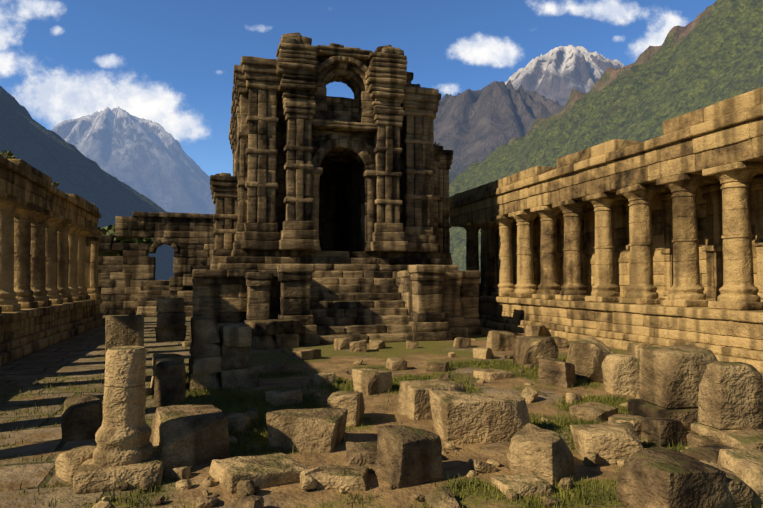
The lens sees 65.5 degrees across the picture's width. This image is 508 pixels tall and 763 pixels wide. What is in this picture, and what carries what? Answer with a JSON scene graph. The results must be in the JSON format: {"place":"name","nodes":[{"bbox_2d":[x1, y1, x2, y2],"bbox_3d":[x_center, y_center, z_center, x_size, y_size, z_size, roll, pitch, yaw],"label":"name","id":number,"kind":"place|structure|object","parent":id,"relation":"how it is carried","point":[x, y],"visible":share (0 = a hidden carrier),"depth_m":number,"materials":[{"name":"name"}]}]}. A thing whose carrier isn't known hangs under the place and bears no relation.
{"place":"outdoors","nodes":[
{"label":"outdoors","id":0,"kind":"place"},
{"bbox_2d":[0,86,173,279],"bbox_3d":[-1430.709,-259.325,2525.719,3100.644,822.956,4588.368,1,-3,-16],"label":"valley wall","id":1,"kind":"structure","parent":0,"point":[55,157],"depth_m":1182.08,"materials":[{"name":"grey stone"}]},
{"bbox_2d":[52,106,214,213],"bbox_3d":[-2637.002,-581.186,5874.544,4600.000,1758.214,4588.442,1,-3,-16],"label":"snowy mountain","id":2,"kind":"structure","parent":0,"point":[154,162],"depth_m":5350.26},
{"bbox_2d":[98,212,214,316],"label":"gateway wall","id":3,"kind":"structure","parent":0,"point":[128,284],"depth_m":37.99,"materials":[{"name":"stone"}]},
{"bbox_2d":[0,0,715,175],"label":"sky","id":4,"kind":"structure","parent":0,"point":[170,64],"materials":[{"name":"blue"}]},
{"bbox_2d":[0,355,761,507],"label":"grass","id":5,"kind":"structure","parent":0,"point":[220,402],"depth_m":9.87,"materials":[{"name":"green plant"}]},
{"bbox_2d":[0,315,762,507],"bbox_3d":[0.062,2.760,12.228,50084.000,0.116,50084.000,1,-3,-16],"label":"ground","id":6,"kind":"structure","parent":0,"point":[77,357],"depth_m":9.39,"materials":[{"name":"brown soil"}]},
{"bbox_2d":[0,155,105,365],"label":"colonnade","id":7,"kind":"object","parent":6,"relation":"on","point":[50,239],"visible":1,"depth_m":20.88,"materials":[{"name":"stone"}]},
{"bbox_2d":[0,141,458,205],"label":"plants","id":8,"kind":"object","parent":7,"relation":"on","point":[10,156],"visible":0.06,"depth_m":17.82,"materials":[{"name":"green plant"}]},
{"bbox_2d":[98,225,132,255],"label":"tree","id":9,"kind":"object","parent":6,"relation":"on","point":[104,253],"depth_m":69.76,"materials":[{"name":"green plant"}]},
{"bbox_2d":[100,224,137,255],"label":"tree","id":10,"kind":"object","parent":6,"relation":"on","point":[108,230],"depth_m":73.46,"materials":[{"name":"green plant"}]},
{"bbox_2d":[133,238,160,256],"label":"tree","id":11,"kind":"object","parent":6,"relation":"on","point":[146,240],"visible":0.17,"depth_m":83.62,"materials":[{"name":"green plant"}]},
{"bbox_2d":[189,32,481,344],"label":"temple","id":12,"kind":"structure","parent":6,"relation":"on","point":[331,218],"depth_m":24.41,"materials":[{"name":"stone"}]},
{"bbox_2d":[55,298,762,507],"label":"fallen blocks","id":13,"kind":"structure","parent":6,"relation":"on","point":[728,473],"depth_m":7.66,"materials":[{"name":"stone"}]},
{"bbox_2d":[73,315,762,493],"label":"stumps and pedestals","id":14,"kind":"object","parent":6,"relation":"on","point":[705,396],"visible":0.98,"depth_m":7.67,"materials":[{"name":"stone"}]},
{"bbox_2d":[449,87,762,372],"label":"colonnade","id":15,"kind":"object","parent":6,"relation":"on","point":[623,244],"visible":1,"depth_m":19.30,"materials":[{"name":"stone"}]},
{"bbox_2d":[433,80,563,184],"bbox_3d":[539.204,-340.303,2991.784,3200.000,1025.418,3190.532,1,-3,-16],"label":"mountain rock","id":16,"kind":"object","parent":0,"point":[472,126],"visible":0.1,"depth_m":2522.21,"materials":[{"name":"grey stone"}]},
{"bbox_2d":[505,45,624,106],"bbox_3d":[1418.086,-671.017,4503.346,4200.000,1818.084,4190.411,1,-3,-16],"label":"snow peak","id":17,"kind":"structure","parent":0,"point":[558,74],"depth_m":4103.37,"materials":[{"name":"white snow"}]},
{"bbox_2d":[449,0,762,281],"bbox_3d":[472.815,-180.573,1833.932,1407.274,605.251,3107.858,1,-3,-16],"label":"green hillside","id":18,"kind":"structure","parent":0,"point":[712,54],"depth_m":850.40,"materials":[{"name":"green plant"}]}
]}

